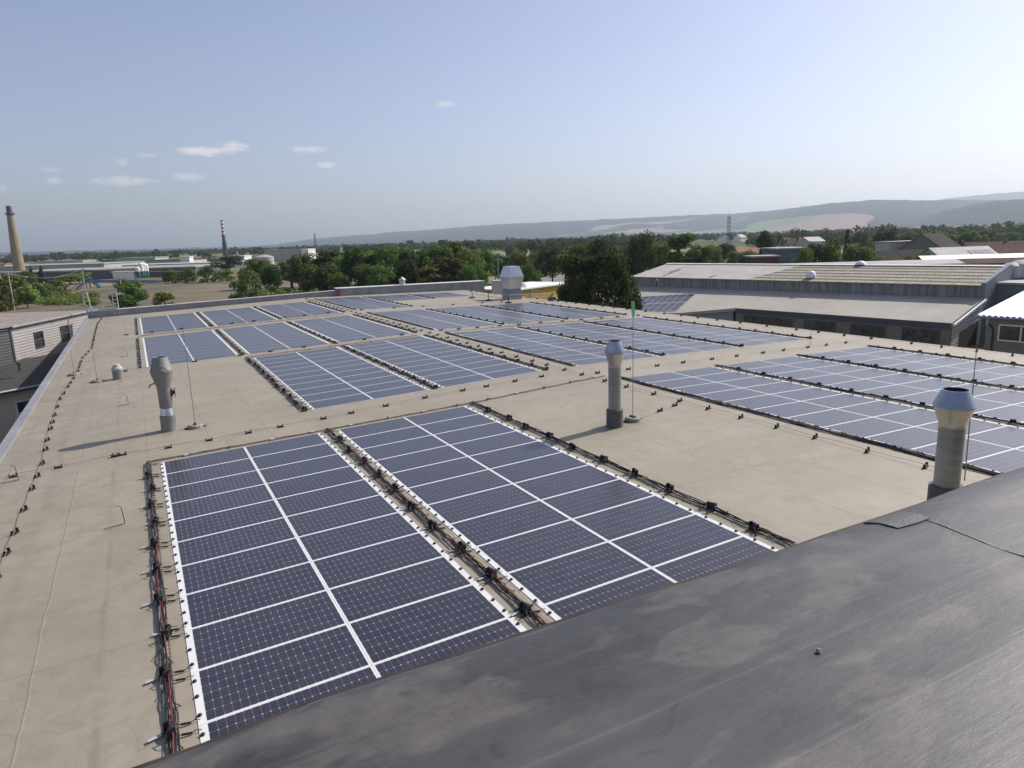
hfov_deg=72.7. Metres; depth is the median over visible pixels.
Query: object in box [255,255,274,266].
storage tank
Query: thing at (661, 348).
solar panel
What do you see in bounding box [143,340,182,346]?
solar panel
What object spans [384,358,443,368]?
solar panel
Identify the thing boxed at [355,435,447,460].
solar panel
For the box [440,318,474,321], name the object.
solar panel
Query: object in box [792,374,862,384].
solar panel
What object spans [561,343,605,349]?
solar panel
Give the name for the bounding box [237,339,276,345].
solar panel
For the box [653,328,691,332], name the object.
solar panel
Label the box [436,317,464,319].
solar panel
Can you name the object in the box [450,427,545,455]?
solar panel
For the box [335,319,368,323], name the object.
solar panel
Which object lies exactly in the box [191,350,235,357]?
solar panel
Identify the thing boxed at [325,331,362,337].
solar panel
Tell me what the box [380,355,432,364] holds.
solar panel
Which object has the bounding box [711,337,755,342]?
solar panel
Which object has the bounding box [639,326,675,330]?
solar panel
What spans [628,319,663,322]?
solar panel
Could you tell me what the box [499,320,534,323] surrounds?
solar panel
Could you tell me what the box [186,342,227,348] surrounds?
solar panel
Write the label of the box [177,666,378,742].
solar panel
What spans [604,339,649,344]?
solar panel
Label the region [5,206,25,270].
brick chimney
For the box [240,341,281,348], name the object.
solar panel
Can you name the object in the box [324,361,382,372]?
solar panel
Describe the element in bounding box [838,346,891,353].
solar panel
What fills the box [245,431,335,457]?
solar panel
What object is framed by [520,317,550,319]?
solar panel
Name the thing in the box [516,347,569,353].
solar panel
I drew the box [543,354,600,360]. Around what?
solar panel
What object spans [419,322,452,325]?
solar panel
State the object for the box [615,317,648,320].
solar panel
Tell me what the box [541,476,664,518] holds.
solar panel
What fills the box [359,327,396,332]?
solar panel
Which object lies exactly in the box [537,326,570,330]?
solar panel
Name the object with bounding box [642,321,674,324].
solar panel
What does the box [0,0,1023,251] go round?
sky
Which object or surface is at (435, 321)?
solar panel
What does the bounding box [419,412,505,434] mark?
solar panel
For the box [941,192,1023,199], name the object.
hills
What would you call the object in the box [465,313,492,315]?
solar panel
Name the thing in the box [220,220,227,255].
striped chimney
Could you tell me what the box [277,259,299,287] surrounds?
tree
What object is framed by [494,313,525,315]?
solar panel
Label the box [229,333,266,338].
solar panel
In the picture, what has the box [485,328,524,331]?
solar panel
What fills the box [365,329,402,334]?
solar panel
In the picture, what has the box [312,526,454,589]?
solar panel
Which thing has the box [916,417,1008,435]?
solar panel
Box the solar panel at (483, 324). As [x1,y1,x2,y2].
[463,323,499,326]
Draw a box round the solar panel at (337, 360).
[313,354,366,364]
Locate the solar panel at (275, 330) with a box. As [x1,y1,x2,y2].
[262,327,297,332]
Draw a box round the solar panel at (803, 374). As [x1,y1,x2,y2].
[770,369,833,379]
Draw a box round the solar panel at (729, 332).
[709,330,748,334]
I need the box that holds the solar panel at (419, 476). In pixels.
[377,457,488,488]
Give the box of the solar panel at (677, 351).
[647,348,700,354]
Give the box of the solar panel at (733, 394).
[698,388,768,401]
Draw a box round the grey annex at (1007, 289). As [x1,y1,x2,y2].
[995,278,1023,304]
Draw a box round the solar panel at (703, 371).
[673,366,736,376]
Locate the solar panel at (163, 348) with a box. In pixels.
[144,345,184,351]
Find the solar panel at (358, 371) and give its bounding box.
[331,364,391,377]
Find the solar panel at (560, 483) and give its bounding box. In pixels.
[514,460,628,499]
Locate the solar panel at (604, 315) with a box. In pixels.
[589,314,617,316]
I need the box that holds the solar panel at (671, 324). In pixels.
[652,322,686,325]
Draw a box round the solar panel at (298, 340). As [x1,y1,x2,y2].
[279,337,319,343]
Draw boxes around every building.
[0,290,1023,767]
[0,309,97,365]
[0,353,60,443]
[132,467,1023,767]
[263,248,314,261]
[553,286,986,347]
[975,291,1023,354]
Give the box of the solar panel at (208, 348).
[187,345,229,351]
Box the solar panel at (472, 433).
[434,419,524,444]
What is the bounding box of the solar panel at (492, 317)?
[478,316,505,318]
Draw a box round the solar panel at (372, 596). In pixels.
[328,552,486,623]
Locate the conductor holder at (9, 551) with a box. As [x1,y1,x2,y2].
[2,547,11,556]
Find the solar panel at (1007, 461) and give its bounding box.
[967,449,1023,472]
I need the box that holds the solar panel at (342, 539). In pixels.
[298,508,429,561]
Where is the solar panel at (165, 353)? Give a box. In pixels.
[145,350,187,356]
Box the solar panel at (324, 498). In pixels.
[275,475,393,516]
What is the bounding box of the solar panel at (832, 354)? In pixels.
[800,351,857,357]
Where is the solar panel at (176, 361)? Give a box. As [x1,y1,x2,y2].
[146,358,193,366]
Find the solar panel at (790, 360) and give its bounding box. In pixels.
[760,355,819,364]
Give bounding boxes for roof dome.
[521,282,528,287]
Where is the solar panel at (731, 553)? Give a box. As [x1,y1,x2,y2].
[653,530,777,581]
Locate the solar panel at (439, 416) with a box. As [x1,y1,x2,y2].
[404,403,486,425]
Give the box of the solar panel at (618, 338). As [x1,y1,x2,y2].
[593,337,636,342]
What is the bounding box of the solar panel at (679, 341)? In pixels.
[655,338,703,344]
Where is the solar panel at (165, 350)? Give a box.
[144,347,186,354]
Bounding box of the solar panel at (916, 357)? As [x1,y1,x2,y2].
[889,352,944,361]
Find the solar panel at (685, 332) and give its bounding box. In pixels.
[665,331,705,334]
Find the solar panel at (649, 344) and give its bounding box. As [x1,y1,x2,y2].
[623,342,666,347]
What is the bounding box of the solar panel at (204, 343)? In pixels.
[185,340,224,346]
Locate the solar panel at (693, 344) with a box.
[673,341,720,347]
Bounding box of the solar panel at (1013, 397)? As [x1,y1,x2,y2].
[973,387,1023,404]
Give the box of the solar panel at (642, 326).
[626,325,662,328]
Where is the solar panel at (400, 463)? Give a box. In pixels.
[362,445,467,473]
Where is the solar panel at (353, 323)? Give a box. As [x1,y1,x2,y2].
[339,321,371,325]
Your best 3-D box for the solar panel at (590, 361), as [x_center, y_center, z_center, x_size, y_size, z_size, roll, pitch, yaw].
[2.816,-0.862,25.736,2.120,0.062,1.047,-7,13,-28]
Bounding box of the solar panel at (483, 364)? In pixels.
[456,357,514,369]
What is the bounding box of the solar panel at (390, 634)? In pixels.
[348,578,518,664]
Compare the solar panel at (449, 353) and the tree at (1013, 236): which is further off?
the tree at (1013, 236)
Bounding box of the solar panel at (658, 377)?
[621,372,690,382]
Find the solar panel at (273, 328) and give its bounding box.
[259,326,292,330]
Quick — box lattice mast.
[725,216,730,260]
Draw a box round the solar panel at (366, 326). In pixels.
[349,324,385,328]
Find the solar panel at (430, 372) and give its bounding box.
[410,366,466,376]
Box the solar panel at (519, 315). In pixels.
[506,314,532,316]
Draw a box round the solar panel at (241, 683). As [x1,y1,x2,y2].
[168,624,371,725]
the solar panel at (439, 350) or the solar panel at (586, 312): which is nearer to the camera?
the solar panel at (439, 350)
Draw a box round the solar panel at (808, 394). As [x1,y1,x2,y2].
[771,385,847,400]
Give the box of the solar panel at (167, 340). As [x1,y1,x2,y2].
[143,338,180,343]
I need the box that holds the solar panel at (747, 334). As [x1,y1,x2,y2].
[728,332,766,336]
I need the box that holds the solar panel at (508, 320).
[493,319,522,321]
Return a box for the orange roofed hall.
[0,263,28,265]
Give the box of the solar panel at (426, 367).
[393,362,455,372]
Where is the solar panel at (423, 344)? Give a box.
[401,339,447,348]
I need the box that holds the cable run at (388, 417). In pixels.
[150,375,604,461]
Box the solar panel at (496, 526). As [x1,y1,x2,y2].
[440,500,571,547]
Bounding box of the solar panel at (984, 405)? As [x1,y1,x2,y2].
[931,398,1011,412]
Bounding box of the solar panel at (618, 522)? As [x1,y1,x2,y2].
[572,491,702,541]
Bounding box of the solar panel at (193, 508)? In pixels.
[153,484,274,522]
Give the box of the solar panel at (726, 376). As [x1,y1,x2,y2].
[695,370,761,381]
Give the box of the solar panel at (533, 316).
[512,315,544,318]
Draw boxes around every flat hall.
[0,261,144,270]
[146,258,207,263]
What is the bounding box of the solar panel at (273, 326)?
[256,324,290,328]
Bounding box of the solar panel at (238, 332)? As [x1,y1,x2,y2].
[225,329,260,334]
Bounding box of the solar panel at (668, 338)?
[638,336,683,341]
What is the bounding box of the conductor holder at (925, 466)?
[922,462,928,468]
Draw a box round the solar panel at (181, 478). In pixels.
[151,458,256,488]
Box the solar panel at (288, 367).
[260,362,316,371]
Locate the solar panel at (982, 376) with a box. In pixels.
[946,371,1010,381]
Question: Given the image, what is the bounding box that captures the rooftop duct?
[500,266,523,299]
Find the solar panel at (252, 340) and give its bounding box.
[234,337,273,343]
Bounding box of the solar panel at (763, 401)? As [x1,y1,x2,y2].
[720,394,799,409]
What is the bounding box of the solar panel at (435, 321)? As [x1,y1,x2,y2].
[411,320,444,323]
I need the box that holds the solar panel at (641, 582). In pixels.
[535,568,675,620]
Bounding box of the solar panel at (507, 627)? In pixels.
[372,610,531,676]
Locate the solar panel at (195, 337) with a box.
[181,334,217,339]
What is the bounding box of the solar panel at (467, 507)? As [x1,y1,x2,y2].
[419,484,539,525]
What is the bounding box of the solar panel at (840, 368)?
[811,363,873,373]
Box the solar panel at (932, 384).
[898,377,971,390]
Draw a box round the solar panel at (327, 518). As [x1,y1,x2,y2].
[286,491,407,537]
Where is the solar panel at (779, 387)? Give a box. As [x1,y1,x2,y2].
[744,379,816,393]
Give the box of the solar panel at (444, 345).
[408,342,454,350]
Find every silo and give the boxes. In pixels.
[135,266,140,278]
[138,262,144,278]
[142,262,146,277]
[146,264,149,277]
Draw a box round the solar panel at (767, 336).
[742,334,787,339]
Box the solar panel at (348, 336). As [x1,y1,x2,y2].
[330,333,369,339]
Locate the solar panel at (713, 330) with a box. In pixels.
[692,328,733,332]
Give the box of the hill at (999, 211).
[899,199,1023,227]
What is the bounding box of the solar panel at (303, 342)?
[283,339,323,345]
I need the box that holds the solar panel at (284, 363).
[260,359,310,367]
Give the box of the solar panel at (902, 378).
[868,372,935,384]
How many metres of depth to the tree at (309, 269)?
148.30 m
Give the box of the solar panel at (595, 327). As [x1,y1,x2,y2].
[575,326,614,329]
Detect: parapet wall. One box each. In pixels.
[87,290,336,318]
[335,280,484,295]
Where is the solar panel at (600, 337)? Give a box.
[579,335,620,339]
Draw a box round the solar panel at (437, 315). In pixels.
[422,314,451,316]
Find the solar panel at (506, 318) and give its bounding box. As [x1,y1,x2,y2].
[484,317,516,320]
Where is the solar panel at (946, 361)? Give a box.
[917,356,976,365]
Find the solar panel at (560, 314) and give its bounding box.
[547,313,574,315]
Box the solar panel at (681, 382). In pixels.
[646,377,714,388]
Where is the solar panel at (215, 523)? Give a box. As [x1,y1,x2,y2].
[156,500,284,543]
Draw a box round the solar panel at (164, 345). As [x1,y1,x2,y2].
[144,342,183,348]
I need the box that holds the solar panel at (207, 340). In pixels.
[183,338,221,344]
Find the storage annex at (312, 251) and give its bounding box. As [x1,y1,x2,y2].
[301,249,315,259]
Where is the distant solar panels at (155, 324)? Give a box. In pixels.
[140,293,695,339]
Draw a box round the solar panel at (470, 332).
[453,330,488,334]
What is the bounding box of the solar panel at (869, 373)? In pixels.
[838,366,902,378]
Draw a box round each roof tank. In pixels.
[1004,262,1021,277]
[1011,260,1023,277]
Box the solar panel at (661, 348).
[636,345,683,351]
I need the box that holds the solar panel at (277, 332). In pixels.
[266,329,301,334]
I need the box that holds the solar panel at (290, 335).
[272,333,310,338]
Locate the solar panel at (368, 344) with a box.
[347,341,389,347]
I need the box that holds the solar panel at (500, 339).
[479,337,520,341]
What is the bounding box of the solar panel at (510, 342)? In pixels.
[490,339,533,344]
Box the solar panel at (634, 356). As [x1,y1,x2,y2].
[623,352,659,359]
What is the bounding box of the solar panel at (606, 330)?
[586,328,626,331]
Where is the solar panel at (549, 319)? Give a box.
[529,318,562,321]
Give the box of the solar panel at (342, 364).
[318,358,373,368]
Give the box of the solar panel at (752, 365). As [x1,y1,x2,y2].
[723,361,781,369]
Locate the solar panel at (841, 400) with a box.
[803,392,881,408]
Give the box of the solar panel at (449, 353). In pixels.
[426,348,478,357]
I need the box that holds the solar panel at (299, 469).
[258,451,360,483]
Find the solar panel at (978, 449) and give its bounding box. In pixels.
[905,438,1012,462]
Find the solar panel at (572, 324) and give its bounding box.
[553,322,588,325]
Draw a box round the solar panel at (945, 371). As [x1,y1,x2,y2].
[914,366,975,375]
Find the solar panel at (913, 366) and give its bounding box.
[878,362,941,370]
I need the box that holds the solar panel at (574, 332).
[556,330,595,334]
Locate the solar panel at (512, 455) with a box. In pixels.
[468,437,569,468]
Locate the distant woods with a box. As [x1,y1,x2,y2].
[0,221,1023,263]
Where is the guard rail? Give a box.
[469,290,554,303]
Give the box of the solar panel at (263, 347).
[243,344,284,350]
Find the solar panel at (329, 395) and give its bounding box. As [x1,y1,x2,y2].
[293,388,361,402]
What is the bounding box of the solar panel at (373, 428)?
[327,418,416,438]
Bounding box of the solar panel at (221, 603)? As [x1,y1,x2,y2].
[164,562,326,630]
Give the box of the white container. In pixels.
[112,271,136,279]
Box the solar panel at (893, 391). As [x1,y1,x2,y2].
[853,385,931,397]
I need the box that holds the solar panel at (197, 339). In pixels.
[182,336,219,341]
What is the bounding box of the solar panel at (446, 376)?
[413,370,478,381]
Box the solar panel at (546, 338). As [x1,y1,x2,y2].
[525,335,571,341]
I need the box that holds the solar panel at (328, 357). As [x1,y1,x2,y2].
[306,353,359,361]
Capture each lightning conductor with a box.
[0,318,101,567]
[0,373,552,477]
[123,311,335,334]
[128,333,407,369]
[306,298,932,466]
[440,314,645,329]
[467,290,1019,355]
[591,340,858,372]
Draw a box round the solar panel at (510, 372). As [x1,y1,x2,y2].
[482,364,543,378]
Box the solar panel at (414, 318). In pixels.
[398,317,430,320]
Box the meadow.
[478,251,543,263]
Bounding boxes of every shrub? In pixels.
[0,285,19,311]
[19,270,37,285]
[32,282,57,297]
[42,279,72,295]
[108,278,150,306]
[151,291,176,305]
[162,268,180,282]
[178,267,198,282]
[196,265,220,282]
[200,252,217,261]
[216,269,235,280]
[228,268,264,298]
[557,282,569,301]
[626,279,638,302]
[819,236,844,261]
[904,253,915,259]
[916,251,931,256]
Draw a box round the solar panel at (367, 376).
[339,369,401,382]
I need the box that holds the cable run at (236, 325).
[142,313,343,335]
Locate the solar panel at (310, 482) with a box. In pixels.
[266,463,373,498]
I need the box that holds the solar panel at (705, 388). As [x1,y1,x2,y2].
[673,382,739,394]
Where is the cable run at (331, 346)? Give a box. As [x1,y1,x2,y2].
[245,335,416,357]
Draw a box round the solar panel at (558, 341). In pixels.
[535,338,580,343]
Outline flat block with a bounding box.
[760,247,804,263]
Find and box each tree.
[0,272,30,300]
[0,278,8,298]
[14,285,40,307]
[37,266,47,283]
[54,274,84,284]
[70,272,91,279]
[209,254,244,269]
[239,258,271,287]
[258,264,290,288]
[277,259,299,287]
[283,252,315,283]
[297,261,339,291]
[308,267,336,291]
[311,250,343,266]
[328,272,352,289]
[330,255,352,282]
[340,246,367,281]
[351,263,377,286]
[357,250,386,284]
[366,264,398,285]
[368,245,398,280]
[382,243,408,255]
[387,258,419,283]
[396,249,424,282]
[416,248,433,278]
[417,264,449,282]
[419,243,453,279]
[433,256,462,281]
[440,242,467,279]
[455,262,488,281]
[456,245,486,284]
[475,247,496,284]
[489,251,503,279]
[496,255,510,273]
[507,250,533,270]
[520,263,542,281]
[523,250,544,271]
[533,245,566,281]
[548,246,644,309]
[556,253,573,281]
[565,240,592,258]
[586,236,608,258]
[611,244,630,272]
[619,245,633,275]
[624,229,658,278]
[645,240,670,270]
[660,232,702,264]
[685,244,711,262]
[705,243,724,262]
[717,243,735,262]
[725,250,750,262]
[736,249,757,262]
[756,230,773,254]
[791,245,813,262]
[808,241,823,262]
[840,242,861,261]
[842,229,849,259]
[851,231,872,246]
[855,245,883,260]
[860,238,874,247]
[861,240,869,247]
[872,228,899,250]
[898,234,912,240]
[904,230,915,237]
[911,232,926,238]
[928,230,949,234]
[946,234,963,243]
[958,230,978,243]
[958,236,962,246]
[973,234,990,241]
[978,229,998,241]
[996,233,1009,240]
[1005,232,1021,240]
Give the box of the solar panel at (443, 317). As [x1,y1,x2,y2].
[427,315,459,318]
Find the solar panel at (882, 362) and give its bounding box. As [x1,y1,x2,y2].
[854,358,911,366]
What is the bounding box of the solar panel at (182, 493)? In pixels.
[153,470,265,504]
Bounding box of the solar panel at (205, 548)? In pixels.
[158,517,296,567]
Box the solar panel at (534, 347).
[504,344,555,350]
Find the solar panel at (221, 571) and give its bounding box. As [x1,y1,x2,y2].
[158,538,310,596]
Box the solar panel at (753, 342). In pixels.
[730,340,776,345]
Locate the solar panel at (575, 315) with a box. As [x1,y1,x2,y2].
[556,314,585,317]
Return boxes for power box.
[138,471,151,478]
[140,500,156,508]
[140,538,157,548]
[142,484,156,491]
[142,562,161,575]
[142,592,164,606]
[145,517,162,526]
[145,665,171,684]
[147,720,177,744]
[152,624,176,641]
[370,469,382,477]
[385,483,398,491]
[400,501,414,510]
[421,519,436,529]
[449,541,466,553]
[478,567,497,579]
[510,601,531,616]
[568,442,574,449]
[599,455,607,461]
[632,468,637,476]
[666,483,673,492]
[704,501,719,510]
[748,521,759,532]
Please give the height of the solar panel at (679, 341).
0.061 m
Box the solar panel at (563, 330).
[546,328,582,332]
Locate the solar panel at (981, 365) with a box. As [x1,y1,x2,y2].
[947,360,1009,370]
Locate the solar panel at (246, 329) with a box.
[222,327,256,332]
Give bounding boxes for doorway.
[958,321,977,347]
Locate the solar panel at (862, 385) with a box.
[826,379,896,390]
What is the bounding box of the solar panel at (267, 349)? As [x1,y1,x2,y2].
[245,346,289,353]
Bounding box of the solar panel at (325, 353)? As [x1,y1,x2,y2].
[301,349,352,357]
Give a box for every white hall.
[180,256,193,261]
[221,255,251,259]
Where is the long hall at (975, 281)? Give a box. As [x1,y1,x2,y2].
[633,263,1017,342]
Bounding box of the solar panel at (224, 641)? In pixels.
[166,590,346,672]
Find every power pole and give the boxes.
[8,273,14,309]
[494,258,500,279]
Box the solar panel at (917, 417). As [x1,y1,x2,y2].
[874,407,937,426]
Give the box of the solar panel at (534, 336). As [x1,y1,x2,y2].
[514,334,554,338]
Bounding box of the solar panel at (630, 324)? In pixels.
[614,323,649,326]
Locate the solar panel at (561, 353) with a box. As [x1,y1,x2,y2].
[537,350,587,357]
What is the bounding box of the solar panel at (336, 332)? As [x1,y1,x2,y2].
[320,330,356,335]
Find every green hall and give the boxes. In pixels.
[38,259,96,263]
[100,259,115,261]
[115,256,168,261]
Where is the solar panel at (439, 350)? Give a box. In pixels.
[416,345,468,354]
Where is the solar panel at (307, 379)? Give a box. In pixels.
[274,373,337,385]
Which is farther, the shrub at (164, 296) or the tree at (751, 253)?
the tree at (751, 253)
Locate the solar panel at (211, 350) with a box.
[189,347,232,354]
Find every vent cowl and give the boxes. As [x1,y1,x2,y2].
[805,271,815,277]
[855,261,865,264]
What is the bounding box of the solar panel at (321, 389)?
[284,383,353,396]
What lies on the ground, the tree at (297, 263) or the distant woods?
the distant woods
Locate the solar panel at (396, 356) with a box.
[368,352,424,360]
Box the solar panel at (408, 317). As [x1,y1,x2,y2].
[394,316,422,318]
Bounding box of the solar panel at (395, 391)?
[364,383,433,398]
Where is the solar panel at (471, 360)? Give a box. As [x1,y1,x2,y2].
[446,354,502,364]
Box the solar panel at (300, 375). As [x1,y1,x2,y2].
[273,369,329,380]
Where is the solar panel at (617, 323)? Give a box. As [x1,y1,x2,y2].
[600,321,634,324]
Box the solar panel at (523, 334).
[503,332,544,336]
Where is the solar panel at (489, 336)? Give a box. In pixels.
[469,334,511,339]
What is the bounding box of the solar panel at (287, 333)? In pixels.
[269,331,306,336]
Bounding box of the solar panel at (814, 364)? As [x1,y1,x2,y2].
[784,359,845,368]
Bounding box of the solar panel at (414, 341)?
[393,338,437,345]
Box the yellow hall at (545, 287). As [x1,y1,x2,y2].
[485,282,566,299]
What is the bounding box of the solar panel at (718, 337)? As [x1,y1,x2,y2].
[698,335,738,339]
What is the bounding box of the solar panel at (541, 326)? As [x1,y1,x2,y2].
[526,325,560,328]
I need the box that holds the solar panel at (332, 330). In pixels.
[315,328,352,333]
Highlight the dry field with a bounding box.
[0,281,351,312]
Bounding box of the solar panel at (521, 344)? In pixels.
[493,342,543,347]
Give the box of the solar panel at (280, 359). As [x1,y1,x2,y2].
[253,355,305,364]
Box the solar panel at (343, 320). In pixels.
[330,318,361,322]
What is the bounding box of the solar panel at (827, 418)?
[780,409,871,427]
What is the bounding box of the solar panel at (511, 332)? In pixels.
[494,330,534,333]
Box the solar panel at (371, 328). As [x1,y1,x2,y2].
[353,326,389,330]
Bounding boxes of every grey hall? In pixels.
[0,264,222,280]
[121,261,244,268]
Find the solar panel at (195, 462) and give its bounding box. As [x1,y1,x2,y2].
[153,447,249,474]
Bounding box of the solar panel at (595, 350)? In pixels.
[574,347,627,352]
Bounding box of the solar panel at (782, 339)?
[762,337,805,342]
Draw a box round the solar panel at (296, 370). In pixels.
[264,365,322,375]
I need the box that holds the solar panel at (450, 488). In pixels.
[399,469,512,505]
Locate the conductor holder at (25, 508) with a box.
[20,505,28,512]
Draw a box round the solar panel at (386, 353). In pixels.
[364,349,415,357]
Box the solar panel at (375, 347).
[350,343,398,350]
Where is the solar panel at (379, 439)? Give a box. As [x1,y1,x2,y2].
[343,426,431,449]
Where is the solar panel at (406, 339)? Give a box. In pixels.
[386,336,427,342]
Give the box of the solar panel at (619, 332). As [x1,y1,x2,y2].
[598,330,639,334]
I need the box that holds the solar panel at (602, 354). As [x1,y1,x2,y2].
[588,349,643,356]
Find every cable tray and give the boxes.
[136,338,141,367]
[145,460,183,754]
[215,329,242,354]
[246,357,303,409]
[253,306,280,318]
[287,321,333,342]
[306,301,342,311]
[315,298,356,309]
[326,428,547,626]
[340,345,437,388]
[353,314,416,332]
[363,296,410,305]
[367,312,434,329]
[423,334,546,369]
[426,308,504,323]
[445,332,573,365]
[471,401,795,546]
[480,305,567,318]
[517,326,665,355]
[530,302,624,314]
[583,321,743,346]
[621,376,1002,475]
[642,316,811,338]
[713,364,1023,426]
[796,354,1023,390]
[868,345,1023,365]
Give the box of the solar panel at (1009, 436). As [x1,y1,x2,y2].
[965,423,1023,448]
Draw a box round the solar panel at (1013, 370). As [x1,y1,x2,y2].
[978,363,1023,375]
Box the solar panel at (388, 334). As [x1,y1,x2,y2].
[370,331,409,337]
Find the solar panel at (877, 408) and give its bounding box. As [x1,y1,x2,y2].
[837,399,920,416]
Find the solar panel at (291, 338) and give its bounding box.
[275,335,314,340]
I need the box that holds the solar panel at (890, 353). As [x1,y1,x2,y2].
[862,349,917,357]
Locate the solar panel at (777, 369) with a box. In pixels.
[748,365,804,373]
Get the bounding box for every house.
[718,234,727,242]
[733,234,745,241]
[733,247,759,254]
[779,238,800,246]
[796,237,824,248]
[872,249,925,260]
[874,240,911,250]
[898,229,961,249]
[919,246,998,255]
[963,238,1023,248]
[993,247,1023,253]
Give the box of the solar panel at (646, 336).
[627,334,667,338]
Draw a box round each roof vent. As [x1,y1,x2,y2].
[111,364,123,379]
[398,277,405,284]
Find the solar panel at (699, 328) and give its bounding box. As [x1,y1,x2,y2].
[678,326,717,329]
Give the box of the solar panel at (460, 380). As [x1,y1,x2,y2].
[424,374,492,387]
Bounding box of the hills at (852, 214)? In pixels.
[0,200,998,256]
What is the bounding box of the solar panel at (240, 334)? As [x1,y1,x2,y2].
[227,331,263,336]
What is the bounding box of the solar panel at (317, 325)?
[303,323,335,327]
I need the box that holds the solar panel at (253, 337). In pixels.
[232,335,269,340]
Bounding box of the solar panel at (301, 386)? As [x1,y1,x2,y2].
[280,378,345,390]
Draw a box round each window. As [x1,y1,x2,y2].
[14,398,30,418]
[33,330,44,348]
[60,325,69,340]
[743,315,792,327]
[804,319,835,332]
[850,323,886,338]
[901,327,940,344]
[997,324,1023,342]
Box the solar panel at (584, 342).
[548,340,597,346]
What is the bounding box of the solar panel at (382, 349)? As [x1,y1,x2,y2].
[357,346,406,353]
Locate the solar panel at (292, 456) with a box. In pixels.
[251,440,346,469]
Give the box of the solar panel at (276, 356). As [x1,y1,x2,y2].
[253,352,299,360]
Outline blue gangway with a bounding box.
[71,277,161,289]
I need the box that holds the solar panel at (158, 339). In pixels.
[143,336,179,341]
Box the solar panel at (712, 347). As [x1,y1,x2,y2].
[690,344,738,350]
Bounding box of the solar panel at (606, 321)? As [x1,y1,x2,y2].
[590,320,621,322]
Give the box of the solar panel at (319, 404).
[298,393,372,409]
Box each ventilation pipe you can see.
[148,356,177,432]
[604,340,624,428]
[927,387,976,499]
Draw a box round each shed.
[743,255,780,263]
[783,259,965,264]
[913,253,1023,259]
[958,257,1023,264]
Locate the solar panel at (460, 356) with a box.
[436,351,485,361]
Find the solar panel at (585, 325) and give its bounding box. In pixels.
[563,324,601,327]
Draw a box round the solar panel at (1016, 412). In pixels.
[974,405,1023,422]
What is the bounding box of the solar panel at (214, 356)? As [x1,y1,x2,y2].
[193,353,236,360]
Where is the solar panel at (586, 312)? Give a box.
[572,311,601,313]
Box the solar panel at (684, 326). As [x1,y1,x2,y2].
[664,324,702,327]
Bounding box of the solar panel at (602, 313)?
[579,312,609,315]
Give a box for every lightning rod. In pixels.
[66,350,80,375]
[89,348,105,382]
[182,324,205,429]
[623,301,641,422]
[964,345,976,480]
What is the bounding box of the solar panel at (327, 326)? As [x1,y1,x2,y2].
[307,324,341,329]
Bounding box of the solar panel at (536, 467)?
[490,448,598,483]
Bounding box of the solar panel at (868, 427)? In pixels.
[821,417,913,437]
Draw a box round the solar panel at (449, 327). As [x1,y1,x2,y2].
[430,325,466,329]
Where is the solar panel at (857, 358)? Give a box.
[828,354,883,361]
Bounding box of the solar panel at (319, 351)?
[297,347,342,354]
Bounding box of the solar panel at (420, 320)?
[406,319,435,321]
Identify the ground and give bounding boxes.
[0,233,984,349]
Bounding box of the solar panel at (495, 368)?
[469,360,527,373]
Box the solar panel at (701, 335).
[679,333,720,337]
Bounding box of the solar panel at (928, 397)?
[895,391,938,405]
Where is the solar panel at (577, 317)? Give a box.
[563,316,592,318]
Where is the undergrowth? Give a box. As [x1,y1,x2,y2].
[0,285,485,305]
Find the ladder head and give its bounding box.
[80,288,119,315]
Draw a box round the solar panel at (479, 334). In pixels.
[461,332,499,336]
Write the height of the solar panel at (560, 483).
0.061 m
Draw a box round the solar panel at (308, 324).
[299,321,332,325]
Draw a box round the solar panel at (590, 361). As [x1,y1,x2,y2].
[563,357,606,365]
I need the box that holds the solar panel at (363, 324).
[345,322,378,327]
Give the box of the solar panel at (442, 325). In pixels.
[425,323,457,326]
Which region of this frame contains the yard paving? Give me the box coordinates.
[541,274,567,281]
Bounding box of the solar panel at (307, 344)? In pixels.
[287,341,329,348]
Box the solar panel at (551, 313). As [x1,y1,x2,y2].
[536,312,564,314]
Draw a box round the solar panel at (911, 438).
[859,427,937,449]
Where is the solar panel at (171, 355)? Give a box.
[145,352,189,359]
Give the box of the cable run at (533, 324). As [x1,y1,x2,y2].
[443,317,623,331]
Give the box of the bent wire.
[105,506,125,528]
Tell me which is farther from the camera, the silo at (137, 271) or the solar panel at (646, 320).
the silo at (137, 271)
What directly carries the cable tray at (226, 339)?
on the factory building at (80, 658)
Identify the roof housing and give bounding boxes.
[491,280,502,293]
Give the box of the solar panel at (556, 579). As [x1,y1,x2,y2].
[490,542,650,606]
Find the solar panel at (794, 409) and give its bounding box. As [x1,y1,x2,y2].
[754,401,833,417]
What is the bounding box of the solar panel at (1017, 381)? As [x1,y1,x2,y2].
[983,376,1023,387]
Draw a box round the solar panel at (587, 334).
[567,332,608,337]
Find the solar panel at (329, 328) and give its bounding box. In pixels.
[311,326,347,331]
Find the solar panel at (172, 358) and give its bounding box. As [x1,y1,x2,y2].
[146,355,191,363]
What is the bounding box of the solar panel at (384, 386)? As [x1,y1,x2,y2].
[356,378,421,392]
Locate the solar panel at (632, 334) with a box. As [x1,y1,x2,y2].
[611,332,652,336]
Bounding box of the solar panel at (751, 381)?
[718,375,787,387]
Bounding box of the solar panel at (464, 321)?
[449,320,479,322]
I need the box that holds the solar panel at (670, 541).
[609,509,751,567]
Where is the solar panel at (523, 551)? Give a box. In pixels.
[467,520,607,574]
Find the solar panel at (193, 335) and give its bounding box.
[180,332,215,337]
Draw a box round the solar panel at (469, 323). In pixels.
[454,321,489,324]
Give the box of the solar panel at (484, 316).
[469,314,499,317]
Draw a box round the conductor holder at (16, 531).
[10,527,19,535]
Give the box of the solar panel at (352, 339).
[334,336,374,342]
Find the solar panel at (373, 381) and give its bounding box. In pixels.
[347,373,410,387]
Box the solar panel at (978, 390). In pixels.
[933,382,1008,396]

